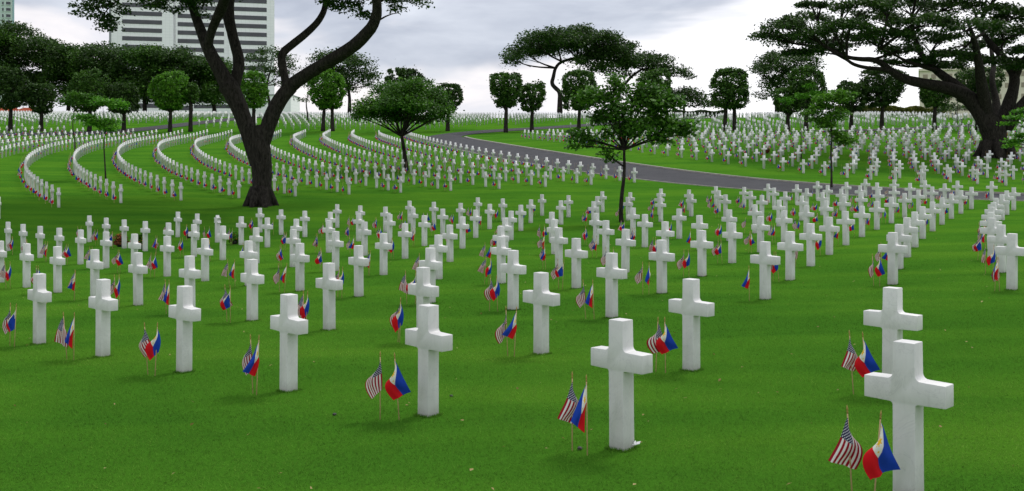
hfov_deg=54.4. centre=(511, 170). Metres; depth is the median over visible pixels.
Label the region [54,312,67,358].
american flag
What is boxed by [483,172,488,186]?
grave cross
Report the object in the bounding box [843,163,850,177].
grave cross
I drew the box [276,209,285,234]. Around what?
grave cross
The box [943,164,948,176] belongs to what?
grave cross
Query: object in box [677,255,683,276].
american flag
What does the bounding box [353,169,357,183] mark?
grave cross
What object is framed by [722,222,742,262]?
grave cross
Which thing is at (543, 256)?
philippine flag
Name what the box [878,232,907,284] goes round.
grave cross
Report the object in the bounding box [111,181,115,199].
grave cross
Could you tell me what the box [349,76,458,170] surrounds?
spreading tree
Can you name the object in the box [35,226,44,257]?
grave cross
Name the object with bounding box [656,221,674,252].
grave cross
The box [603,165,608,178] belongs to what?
grave cross
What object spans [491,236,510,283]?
grave cross
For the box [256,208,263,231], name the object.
grave cross
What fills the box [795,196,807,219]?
grave cross
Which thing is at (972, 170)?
grave cross
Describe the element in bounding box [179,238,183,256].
philippine flag
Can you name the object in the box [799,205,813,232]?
grave cross
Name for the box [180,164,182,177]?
grave cross
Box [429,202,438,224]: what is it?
grave cross
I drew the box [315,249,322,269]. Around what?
philippine flag
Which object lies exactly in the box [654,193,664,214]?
grave cross
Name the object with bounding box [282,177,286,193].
grave cross
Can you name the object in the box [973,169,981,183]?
grave cross
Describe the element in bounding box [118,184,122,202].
grave cross
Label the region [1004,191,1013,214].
grave cross
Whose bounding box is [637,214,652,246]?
grave cross
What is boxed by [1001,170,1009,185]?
grave cross
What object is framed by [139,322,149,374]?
american flag
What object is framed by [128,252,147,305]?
grave cross
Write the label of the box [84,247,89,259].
american flag
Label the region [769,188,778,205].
grave cross
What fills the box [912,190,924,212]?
grave cross
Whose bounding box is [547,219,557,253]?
grave cross
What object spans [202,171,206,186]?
grave cross
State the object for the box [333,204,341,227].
grave cross
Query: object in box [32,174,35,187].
grave cross
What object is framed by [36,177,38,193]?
grave cross
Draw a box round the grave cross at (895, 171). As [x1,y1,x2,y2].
[891,167,899,181]
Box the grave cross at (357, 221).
[353,213,363,240]
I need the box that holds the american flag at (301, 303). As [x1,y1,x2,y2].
[298,290,305,318]
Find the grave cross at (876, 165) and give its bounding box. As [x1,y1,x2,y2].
[873,162,879,175]
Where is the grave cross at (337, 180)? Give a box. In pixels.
[335,176,339,191]
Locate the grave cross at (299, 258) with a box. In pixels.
[290,243,309,291]
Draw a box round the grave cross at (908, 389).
[864,339,953,490]
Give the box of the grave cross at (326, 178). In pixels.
[324,174,328,189]
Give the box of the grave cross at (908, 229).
[903,217,917,256]
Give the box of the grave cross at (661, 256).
[649,240,674,292]
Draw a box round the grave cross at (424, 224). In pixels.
[418,215,430,245]
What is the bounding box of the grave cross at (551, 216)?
[545,212,557,241]
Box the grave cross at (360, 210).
[355,206,364,219]
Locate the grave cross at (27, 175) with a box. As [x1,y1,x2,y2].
[26,168,27,183]
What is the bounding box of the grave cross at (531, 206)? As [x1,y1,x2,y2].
[526,199,535,222]
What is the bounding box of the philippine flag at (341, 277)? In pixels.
[338,267,343,282]
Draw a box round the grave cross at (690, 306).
[669,278,714,370]
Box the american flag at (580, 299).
[576,282,585,318]
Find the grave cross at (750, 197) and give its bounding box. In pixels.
[745,191,755,210]
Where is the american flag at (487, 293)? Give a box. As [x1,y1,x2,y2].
[484,275,493,310]
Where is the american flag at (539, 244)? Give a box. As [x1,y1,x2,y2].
[537,238,541,247]
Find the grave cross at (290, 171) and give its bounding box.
[289,166,292,180]
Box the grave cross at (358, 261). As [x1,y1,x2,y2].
[348,245,368,296]
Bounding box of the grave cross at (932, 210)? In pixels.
[926,202,940,230]
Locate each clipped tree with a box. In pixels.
[0,61,32,130]
[24,79,55,131]
[66,64,111,131]
[105,77,141,131]
[142,68,192,131]
[180,82,199,131]
[240,67,269,124]
[307,67,347,130]
[384,65,430,123]
[435,82,464,130]
[489,69,525,132]
[517,79,546,131]
[558,63,597,128]
[635,67,676,128]
[706,66,752,130]
[770,87,803,130]
[786,65,828,130]
[836,77,867,129]
[858,64,908,129]
[918,78,951,129]
[949,65,1006,129]
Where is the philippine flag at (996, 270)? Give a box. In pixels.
[991,261,999,290]
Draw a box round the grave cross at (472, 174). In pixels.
[470,170,475,184]
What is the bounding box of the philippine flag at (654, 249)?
[652,238,656,251]
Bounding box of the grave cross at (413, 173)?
[411,169,416,184]
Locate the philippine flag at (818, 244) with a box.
[815,240,821,255]
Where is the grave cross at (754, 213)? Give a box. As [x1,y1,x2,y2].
[748,204,761,232]
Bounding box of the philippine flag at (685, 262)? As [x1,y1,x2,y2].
[682,252,689,267]
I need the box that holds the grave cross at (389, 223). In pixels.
[384,214,395,242]
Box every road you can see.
[422,137,1023,199]
[428,117,722,137]
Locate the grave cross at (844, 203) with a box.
[837,196,850,210]
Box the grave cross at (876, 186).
[872,183,881,200]
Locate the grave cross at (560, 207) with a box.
[556,200,565,224]
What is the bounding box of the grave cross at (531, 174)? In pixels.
[528,170,533,184]
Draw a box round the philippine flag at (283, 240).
[281,232,286,249]
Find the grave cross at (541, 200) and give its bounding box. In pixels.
[538,194,545,215]
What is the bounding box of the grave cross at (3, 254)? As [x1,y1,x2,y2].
[0,241,6,282]
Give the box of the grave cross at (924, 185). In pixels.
[920,180,929,198]
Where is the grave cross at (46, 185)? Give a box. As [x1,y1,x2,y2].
[45,182,48,199]
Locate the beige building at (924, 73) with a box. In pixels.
[918,66,1023,117]
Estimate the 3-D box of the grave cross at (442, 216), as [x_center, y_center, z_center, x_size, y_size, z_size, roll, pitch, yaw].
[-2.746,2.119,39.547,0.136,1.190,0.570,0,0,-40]
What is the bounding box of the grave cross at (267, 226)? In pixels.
[262,218,272,246]
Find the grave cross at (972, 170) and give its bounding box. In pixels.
[970,166,975,178]
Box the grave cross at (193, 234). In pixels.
[188,224,199,256]
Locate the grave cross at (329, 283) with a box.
[316,262,342,329]
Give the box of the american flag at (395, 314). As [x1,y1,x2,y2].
[390,298,400,337]
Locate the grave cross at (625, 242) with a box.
[616,229,635,272]
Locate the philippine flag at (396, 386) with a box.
[385,352,410,419]
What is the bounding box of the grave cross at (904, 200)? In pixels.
[898,193,910,217]
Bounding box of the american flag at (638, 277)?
[635,261,642,286]
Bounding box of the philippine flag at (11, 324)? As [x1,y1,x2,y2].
[6,303,16,346]
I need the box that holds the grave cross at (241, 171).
[240,167,242,181]
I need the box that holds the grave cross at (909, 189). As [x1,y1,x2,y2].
[905,183,915,202]
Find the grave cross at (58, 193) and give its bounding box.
[56,188,60,207]
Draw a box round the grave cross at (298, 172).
[296,168,300,182]
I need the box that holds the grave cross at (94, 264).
[86,249,103,296]
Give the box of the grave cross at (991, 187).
[986,181,997,200]
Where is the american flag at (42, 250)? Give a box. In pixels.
[40,244,44,254]
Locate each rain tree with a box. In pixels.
[67,0,434,207]
[498,22,645,117]
[612,50,697,110]
[745,0,1023,158]
[746,49,826,116]
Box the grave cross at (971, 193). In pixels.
[965,187,977,208]
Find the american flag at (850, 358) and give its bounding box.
[841,330,857,393]
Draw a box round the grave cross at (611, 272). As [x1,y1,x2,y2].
[596,253,626,317]
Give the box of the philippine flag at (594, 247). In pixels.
[592,239,596,253]
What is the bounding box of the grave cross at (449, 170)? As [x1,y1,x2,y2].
[447,167,451,178]
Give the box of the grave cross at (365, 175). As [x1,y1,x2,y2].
[363,171,367,185]
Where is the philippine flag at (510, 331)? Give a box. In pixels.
[502,306,516,356]
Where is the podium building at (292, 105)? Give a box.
[193,94,300,116]
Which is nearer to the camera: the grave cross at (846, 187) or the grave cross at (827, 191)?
the grave cross at (827, 191)
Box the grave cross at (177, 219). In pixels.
[174,212,181,236]
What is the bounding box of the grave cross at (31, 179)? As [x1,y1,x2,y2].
[30,172,32,188]
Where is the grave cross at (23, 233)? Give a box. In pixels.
[19,224,27,253]
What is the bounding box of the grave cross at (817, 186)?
[813,181,821,197]
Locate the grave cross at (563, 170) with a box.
[560,167,565,180]
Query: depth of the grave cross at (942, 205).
39.36 m
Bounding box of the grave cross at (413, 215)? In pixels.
[408,208,417,233]
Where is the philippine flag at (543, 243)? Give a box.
[542,233,544,248]
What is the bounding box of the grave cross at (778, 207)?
[772,200,785,225]
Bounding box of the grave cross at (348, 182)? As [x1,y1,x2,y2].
[346,178,351,193]
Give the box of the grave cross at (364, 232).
[358,222,370,255]
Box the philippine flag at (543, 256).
[540,245,545,269]
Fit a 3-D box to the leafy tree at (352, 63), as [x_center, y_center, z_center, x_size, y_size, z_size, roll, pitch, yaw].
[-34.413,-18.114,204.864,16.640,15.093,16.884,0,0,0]
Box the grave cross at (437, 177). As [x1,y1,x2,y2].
[435,173,439,188]
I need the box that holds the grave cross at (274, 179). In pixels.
[272,175,276,190]
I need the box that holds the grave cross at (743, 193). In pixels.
[739,187,748,206]
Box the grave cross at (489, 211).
[485,204,494,228]
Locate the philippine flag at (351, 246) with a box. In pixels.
[348,238,353,248]
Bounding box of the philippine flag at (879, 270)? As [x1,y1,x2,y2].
[875,254,884,285]
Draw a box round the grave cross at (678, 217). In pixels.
[672,209,686,238]
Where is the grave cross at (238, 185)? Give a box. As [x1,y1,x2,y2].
[236,180,240,197]
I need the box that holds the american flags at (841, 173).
[0,126,1023,202]
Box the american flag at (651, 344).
[647,318,662,372]
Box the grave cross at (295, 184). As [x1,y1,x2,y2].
[292,179,297,195]
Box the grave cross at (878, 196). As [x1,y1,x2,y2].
[873,189,884,207]
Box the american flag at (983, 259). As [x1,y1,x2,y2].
[981,244,985,273]
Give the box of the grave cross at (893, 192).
[889,186,899,202]
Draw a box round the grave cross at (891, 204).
[884,197,898,222]
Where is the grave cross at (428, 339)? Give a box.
[405,304,452,416]
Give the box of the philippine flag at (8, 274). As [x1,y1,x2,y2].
[5,266,10,280]
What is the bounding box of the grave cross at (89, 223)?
[86,215,92,241]
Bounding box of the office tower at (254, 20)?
[109,0,273,115]
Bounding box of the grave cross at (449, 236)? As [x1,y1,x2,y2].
[442,225,457,261]
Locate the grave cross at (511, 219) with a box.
[508,211,516,239]
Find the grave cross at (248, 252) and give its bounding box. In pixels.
[240,241,257,285]
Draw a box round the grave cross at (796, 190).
[792,184,801,201]
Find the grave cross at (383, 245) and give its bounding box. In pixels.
[375,233,391,274]
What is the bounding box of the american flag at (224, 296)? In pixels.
[220,285,232,316]
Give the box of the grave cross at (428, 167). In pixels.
[427,164,430,177]
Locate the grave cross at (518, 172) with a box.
[515,168,520,182]
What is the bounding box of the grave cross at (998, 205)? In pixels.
[988,198,1003,220]
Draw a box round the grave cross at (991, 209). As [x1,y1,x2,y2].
[981,207,1000,219]
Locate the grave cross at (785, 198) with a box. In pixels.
[780,192,790,213]
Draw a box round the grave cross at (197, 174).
[196,169,199,184]
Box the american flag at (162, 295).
[158,280,166,313]
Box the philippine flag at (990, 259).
[986,249,995,265]
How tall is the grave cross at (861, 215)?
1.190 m
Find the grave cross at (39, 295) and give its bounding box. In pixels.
[28,273,51,343]
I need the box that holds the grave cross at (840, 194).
[836,189,846,209]
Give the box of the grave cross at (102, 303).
[88,279,117,356]
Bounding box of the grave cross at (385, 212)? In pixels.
[380,207,390,231]
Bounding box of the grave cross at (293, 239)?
[286,229,300,266]
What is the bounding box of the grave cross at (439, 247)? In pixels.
[429,235,447,278]
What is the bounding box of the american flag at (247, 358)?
[242,334,252,393]
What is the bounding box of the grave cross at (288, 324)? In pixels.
[270,293,307,391]
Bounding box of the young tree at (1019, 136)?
[996,107,1023,148]
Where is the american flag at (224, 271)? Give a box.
[221,259,229,286]
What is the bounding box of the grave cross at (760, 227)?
[751,216,769,251]
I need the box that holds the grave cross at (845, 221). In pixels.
[836,211,854,244]
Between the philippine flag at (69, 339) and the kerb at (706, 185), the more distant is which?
the kerb at (706, 185)
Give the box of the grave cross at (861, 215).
[853,206,870,236]
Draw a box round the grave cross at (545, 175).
[542,171,548,186]
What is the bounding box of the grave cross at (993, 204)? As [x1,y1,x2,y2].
[984,202,1002,220]
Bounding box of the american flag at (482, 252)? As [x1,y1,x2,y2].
[479,245,485,265]
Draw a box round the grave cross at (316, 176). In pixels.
[314,172,318,186]
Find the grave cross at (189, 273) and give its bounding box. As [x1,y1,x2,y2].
[179,255,200,306]
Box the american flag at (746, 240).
[744,234,749,244]
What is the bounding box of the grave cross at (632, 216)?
[626,208,639,235]
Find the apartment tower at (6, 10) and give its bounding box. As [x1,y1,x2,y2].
[0,0,13,99]
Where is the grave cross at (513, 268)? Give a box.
[500,250,525,309]
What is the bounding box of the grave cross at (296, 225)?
[290,219,301,238]
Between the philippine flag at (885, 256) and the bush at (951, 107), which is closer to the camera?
the philippine flag at (885, 256)
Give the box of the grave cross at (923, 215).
[918,206,931,238]
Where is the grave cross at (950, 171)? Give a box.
[946,167,954,181]
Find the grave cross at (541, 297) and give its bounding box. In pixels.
[523,272,559,354]
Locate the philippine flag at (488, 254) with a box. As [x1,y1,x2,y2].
[486,246,490,257]
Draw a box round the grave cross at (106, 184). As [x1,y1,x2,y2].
[104,179,108,196]
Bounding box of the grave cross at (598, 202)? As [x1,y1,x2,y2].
[595,196,601,212]
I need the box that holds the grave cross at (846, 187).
[841,182,851,200]
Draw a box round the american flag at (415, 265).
[412,253,419,269]
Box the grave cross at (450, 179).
[448,175,453,190]
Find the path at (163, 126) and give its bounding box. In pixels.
[0,117,259,134]
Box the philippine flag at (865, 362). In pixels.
[855,331,879,377]
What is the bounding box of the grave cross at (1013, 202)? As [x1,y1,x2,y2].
[1009,187,1020,209]
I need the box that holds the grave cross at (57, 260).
[50,246,64,292]
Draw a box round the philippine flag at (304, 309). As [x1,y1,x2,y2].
[300,291,308,319]
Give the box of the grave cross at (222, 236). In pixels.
[217,226,228,259]
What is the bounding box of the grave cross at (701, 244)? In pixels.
[690,230,712,276]
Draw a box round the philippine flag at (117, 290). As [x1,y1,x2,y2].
[114,276,119,306]
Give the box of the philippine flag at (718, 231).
[716,225,721,235]
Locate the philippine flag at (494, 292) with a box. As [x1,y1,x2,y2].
[490,275,499,311]
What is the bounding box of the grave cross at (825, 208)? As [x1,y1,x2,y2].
[819,201,832,225]
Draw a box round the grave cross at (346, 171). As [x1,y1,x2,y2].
[344,167,348,181]
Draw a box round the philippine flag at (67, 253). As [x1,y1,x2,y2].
[64,248,70,263]
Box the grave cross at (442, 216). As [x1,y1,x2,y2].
[437,209,447,234]
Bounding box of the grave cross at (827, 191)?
[822,185,832,204]
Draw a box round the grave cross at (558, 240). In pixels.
[550,228,567,268]
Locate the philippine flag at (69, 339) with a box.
[65,312,74,359]
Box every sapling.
[54,90,105,150]
[70,95,129,178]
[775,82,825,158]
[796,87,860,186]
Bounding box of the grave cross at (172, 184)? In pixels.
[170,180,174,196]
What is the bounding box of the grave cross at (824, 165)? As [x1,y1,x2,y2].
[821,161,828,175]
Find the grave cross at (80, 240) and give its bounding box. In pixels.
[75,230,85,264]
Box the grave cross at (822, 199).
[816,192,828,214]
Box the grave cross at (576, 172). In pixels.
[574,168,579,182]
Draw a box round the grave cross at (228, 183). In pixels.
[227,178,230,194]
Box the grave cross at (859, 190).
[855,186,865,205]
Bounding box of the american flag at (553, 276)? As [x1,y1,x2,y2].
[551,263,558,288]
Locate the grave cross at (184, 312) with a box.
[169,285,200,371]
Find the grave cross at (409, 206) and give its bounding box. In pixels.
[405,201,413,223]
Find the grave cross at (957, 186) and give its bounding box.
[952,181,962,199]
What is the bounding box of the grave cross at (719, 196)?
[714,190,722,211]
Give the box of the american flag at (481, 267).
[477,256,486,283]
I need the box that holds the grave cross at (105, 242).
[100,232,111,267]
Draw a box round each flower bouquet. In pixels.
[113,232,128,246]
[138,233,142,249]
[226,231,238,243]
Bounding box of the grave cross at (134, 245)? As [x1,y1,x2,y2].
[128,234,140,263]
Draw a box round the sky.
[14,0,1023,117]
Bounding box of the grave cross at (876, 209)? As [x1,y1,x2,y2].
[869,201,884,229]
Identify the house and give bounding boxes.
[15,108,31,114]
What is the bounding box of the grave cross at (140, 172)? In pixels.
[138,168,141,183]
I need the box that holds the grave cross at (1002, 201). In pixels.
[999,194,1009,219]
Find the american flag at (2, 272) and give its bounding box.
[0,262,6,282]
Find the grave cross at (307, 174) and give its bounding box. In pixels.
[305,170,309,184]
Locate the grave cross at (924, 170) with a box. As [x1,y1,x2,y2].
[923,166,928,179]
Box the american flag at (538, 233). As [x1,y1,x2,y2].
[537,227,540,240]
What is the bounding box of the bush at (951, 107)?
[931,102,967,114]
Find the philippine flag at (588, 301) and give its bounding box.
[585,280,593,309]
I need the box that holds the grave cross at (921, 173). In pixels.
[917,169,925,183]
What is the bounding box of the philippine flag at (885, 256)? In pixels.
[882,253,887,260]
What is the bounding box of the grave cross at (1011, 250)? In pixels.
[995,233,1023,289]
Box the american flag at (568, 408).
[558,372,578,450]
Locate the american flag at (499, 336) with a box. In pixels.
[495,307,507,355]
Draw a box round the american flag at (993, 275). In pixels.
[992,257,999,290]
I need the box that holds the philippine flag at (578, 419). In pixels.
[571,374,587,454]
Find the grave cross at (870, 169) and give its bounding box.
[867,165,874,179]
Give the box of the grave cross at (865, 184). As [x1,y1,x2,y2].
[861,179,869,196]
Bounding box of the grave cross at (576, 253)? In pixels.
[565,238,587,288]
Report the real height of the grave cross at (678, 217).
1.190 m
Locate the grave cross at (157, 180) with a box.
[155,175,158,191]
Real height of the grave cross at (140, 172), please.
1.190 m
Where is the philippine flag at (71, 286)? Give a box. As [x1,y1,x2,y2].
[67,270,75,299]
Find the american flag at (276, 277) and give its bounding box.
[273,263,279,291]
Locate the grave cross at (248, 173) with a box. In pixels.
[247,169,249,183]
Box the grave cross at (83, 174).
[82,168,84,182]
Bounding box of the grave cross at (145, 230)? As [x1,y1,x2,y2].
[140,221,149,250]
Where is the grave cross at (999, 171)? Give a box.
[995,167,1003,181]
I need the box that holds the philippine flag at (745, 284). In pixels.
[742,271,749,299]
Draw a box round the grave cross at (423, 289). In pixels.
[408,267,438,327]
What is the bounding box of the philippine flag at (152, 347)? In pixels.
[145,322,160,374]
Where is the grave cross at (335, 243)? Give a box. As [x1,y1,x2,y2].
[328,231,343,270]
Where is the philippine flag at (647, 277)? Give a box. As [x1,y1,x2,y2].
[645,269,649,285]
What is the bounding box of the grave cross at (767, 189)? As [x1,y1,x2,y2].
[764,184,771,202]
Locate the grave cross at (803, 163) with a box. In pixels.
[800,159,806,172]
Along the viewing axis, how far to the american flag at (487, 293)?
17.80 m
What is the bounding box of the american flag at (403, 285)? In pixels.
[398,271,407,300]
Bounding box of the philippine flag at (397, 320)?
[392,299,403,342]
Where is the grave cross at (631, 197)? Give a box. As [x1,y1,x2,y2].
[628,192,634,207]
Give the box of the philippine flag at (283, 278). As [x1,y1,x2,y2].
[280,265,286,291]
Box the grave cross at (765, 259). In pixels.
[750,241,779,299]
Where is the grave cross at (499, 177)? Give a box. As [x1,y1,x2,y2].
[496,173,501,188]
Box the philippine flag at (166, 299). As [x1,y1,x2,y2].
[163,285,169,304]
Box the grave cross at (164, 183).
[162,177,165,193]
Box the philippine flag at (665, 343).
[656,317,677,372]
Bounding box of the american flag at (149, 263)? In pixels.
[146,256,152,275]
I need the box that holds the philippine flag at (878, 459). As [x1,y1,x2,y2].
[863,412,900,490]
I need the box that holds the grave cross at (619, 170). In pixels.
[617,166,622,180]
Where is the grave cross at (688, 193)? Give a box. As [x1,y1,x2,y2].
[684,190,693,209]
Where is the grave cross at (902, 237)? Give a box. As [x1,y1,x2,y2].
[886,224,911,268]
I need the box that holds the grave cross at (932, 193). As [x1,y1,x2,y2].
[926,187,937,201]
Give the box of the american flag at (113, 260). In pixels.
[111,254,117,272]
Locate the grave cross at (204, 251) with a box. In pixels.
[197,238,212,280]
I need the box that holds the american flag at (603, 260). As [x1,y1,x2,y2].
[601,247,605,265]
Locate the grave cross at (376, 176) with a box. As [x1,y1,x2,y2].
[374,172,378,187]
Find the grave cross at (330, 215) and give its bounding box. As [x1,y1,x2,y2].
[325,212,335,227]
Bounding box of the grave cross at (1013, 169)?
[1009,165,1017,179]
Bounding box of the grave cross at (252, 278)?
[241,259,263,320]
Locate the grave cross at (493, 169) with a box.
[491,165,496,179]
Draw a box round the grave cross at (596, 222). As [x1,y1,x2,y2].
[589,213,602,244]
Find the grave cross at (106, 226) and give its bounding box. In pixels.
[102,218,109,231]
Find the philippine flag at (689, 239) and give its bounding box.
[686,229,690,249]
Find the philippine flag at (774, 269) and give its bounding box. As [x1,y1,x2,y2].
[771,265,778,278]
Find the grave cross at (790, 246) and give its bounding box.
[777,231,802,279]
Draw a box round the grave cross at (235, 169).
[234,165,236,179]
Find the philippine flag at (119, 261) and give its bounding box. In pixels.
[116,250,122,265]
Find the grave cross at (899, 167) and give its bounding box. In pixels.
[897,164,903,177]
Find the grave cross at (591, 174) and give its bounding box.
[588,170,593,184]
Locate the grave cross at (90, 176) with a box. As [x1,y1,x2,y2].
[89,172,91,187]
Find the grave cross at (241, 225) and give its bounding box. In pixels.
[236,216,246,244]
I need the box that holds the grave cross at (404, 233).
[398,223,411,258]
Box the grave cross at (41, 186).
[40,179,43,196]
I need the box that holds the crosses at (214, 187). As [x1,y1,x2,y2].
[1,126,1023,203]
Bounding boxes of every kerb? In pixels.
[425,141,1023,200]
[464,136,1023,193]
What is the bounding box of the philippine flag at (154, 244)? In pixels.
[153,239,156,253]
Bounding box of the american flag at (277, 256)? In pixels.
[276,248,283,266]
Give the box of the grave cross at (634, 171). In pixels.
[631,168,637,182]
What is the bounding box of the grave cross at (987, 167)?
[983,164,991,177]
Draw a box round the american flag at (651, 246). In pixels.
[649,240,653,251]
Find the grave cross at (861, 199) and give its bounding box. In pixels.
[855,193,867,205]
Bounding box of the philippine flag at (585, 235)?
[583,226,586,244]
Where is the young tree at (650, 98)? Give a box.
[564,71,701,221]
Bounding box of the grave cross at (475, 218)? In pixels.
[470,210,481,237]
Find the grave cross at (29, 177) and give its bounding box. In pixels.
[28,170,29,185]
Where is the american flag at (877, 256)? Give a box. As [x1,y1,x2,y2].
[875,252,881,262]
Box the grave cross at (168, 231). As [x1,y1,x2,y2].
[163,223,173,235]
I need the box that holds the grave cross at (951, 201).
[945,194,958,218]
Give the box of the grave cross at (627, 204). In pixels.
[623,197,632,219]
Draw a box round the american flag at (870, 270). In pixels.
[868,254,873,285]
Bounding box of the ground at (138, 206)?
[0,116,1023,490]
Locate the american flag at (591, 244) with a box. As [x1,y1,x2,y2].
[589,236,593,256]
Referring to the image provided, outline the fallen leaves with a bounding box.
[6,225,1013,489]
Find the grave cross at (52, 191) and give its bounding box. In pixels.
[50,185,53,203]
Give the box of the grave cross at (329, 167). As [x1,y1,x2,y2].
[328,164,331,177]
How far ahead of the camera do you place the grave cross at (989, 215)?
28.65 m
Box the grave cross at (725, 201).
[720,194,730,216]
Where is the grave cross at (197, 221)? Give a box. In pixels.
[193,214,201,239]
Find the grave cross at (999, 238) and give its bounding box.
[987,225,1006,272]
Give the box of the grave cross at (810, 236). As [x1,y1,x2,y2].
[799,223,821,265]
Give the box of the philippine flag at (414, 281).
[406,271,415,303]
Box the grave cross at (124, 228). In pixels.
[120,220,128,247]
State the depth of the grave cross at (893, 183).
57.92 m
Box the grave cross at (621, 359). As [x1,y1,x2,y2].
[591,318,652,450]
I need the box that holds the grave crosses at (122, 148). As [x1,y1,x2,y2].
[0,110,1023,218]
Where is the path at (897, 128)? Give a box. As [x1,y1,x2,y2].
[814,124,1021,131]
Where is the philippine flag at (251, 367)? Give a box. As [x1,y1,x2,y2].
[242,336,259,394]
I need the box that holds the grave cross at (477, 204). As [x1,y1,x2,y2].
[474,197,481,215]
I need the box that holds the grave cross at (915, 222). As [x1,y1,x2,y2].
[911,212,924,246]
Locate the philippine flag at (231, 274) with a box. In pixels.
[229,259,234,278]
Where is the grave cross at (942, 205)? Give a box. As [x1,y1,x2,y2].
[935,197,949,224]
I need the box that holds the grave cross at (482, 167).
[481,164,485,177]
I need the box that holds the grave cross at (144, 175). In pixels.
[143,170,146,185]
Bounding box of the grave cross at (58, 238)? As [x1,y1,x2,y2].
[54,228,63,246]
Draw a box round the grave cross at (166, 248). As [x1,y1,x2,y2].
[160,236,173,276]
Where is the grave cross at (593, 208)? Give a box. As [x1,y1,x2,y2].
[588,201,598,225]
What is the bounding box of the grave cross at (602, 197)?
[599,191,606,211]
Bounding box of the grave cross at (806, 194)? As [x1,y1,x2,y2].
[801,188,811,204]
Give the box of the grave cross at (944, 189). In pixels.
[939,184,950,203]
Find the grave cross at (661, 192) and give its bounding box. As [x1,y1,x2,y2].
[656,189,665,197]
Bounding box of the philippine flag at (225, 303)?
[220,286,230,322]
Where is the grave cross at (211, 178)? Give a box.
[210,174,213,189]
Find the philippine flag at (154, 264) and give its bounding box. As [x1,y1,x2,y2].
[151,252,157,276]
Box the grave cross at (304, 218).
[300,211,309,236]
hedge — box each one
[672,109,723,117]
[836,105,946,116]
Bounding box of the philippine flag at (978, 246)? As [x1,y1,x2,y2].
[974,240,981,251]
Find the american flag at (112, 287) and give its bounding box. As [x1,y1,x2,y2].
[111,275,115,298]
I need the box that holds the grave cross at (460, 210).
[456,203,464,223]
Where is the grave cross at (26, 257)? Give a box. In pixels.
[20,243,33,287]
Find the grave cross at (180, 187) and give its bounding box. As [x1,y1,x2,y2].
[178,182,182,199]
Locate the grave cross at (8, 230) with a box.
[4,222,11,250]
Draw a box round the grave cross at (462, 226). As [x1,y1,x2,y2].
[456,216,468,248]
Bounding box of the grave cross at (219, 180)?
[218,176,221,192]
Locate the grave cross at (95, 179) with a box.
[94,174,96,190]
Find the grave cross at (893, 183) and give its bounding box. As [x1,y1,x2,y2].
[889,180,898,186]
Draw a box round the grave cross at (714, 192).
[711,186,717,205]
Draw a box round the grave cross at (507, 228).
[502,218,511,247]
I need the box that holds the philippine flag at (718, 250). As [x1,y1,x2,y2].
[715,245,721,254]
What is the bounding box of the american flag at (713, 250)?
[712,244,717,262]
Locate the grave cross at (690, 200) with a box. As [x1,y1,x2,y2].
[686,194,696,215]
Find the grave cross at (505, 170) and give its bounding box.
[503,167,508,180]
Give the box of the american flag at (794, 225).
[792,219,796,234]
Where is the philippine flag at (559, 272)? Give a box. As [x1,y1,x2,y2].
[555,263,563,289]
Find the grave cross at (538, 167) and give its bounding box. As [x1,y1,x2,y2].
[536,164,540,177]
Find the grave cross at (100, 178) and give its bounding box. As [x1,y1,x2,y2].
[99,176,101,193]
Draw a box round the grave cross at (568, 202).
[564,195,572,216]
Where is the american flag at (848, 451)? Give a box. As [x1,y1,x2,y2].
[828,406,862,490]
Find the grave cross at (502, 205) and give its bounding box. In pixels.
[498,199,506,220]
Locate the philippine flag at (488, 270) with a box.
[485,257,491,283]
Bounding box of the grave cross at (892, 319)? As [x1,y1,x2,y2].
[863,287,922,373]
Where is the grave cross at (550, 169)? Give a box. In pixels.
[547,165,552,179]
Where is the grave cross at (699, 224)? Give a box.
[691,215,707,236]
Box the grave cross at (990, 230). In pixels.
[980,218,995,259]
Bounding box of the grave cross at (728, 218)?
[721,210,736,240]
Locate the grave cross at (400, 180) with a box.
[398,176,402,192]
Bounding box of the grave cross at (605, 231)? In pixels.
[597,220,614,256]
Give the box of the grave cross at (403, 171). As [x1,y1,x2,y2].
[401,168,405,182]
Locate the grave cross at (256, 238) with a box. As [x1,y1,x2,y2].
[249,227,262,262]
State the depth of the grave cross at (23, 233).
35.21 m
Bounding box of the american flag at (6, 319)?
[2,302,10,333]
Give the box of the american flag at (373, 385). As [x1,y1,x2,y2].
[365,351,381,418]
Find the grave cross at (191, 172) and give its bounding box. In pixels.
[190,168,193,182]
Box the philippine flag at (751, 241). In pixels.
[749,234,754,245]
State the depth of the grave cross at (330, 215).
39.22 m
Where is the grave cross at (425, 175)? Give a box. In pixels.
[423,171,427,186]
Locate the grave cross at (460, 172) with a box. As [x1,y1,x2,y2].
[458,168,463,182]
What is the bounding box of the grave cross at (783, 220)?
[776,210,792,242]
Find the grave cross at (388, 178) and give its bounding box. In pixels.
[385,174,390,189]
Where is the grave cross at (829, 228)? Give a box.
[819,217,839,254]
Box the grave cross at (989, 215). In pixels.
[980,212,1001,248]
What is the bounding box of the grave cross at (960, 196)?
[954,190,967,213]
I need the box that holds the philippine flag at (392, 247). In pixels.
[389,238,393,256]
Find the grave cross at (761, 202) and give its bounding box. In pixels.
[756,195,767,215]
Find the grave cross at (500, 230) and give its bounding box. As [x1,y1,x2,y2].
[493,226,508,241]
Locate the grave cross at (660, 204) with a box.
[655,198,665,221]
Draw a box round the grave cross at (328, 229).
[322,220,334,252]
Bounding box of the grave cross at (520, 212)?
[515,205,525,230]
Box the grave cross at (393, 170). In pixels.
[391,166,395,180]
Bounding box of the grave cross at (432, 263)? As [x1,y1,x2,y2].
[419,247,441,302]
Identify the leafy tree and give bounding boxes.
[0,19,50,107]
[0,26,24,73]
[5,33,78,106]
[34,42,94,110]
[64,40,123,113]
[88,43,143,88]
[113,43,169,110]
[133,43,197,109]
[163,52,211,107]
[191,57,232,111]
[231,45,306,103]
[293,83,312,121]
[305,46,383,116]
[671,85,718,109]

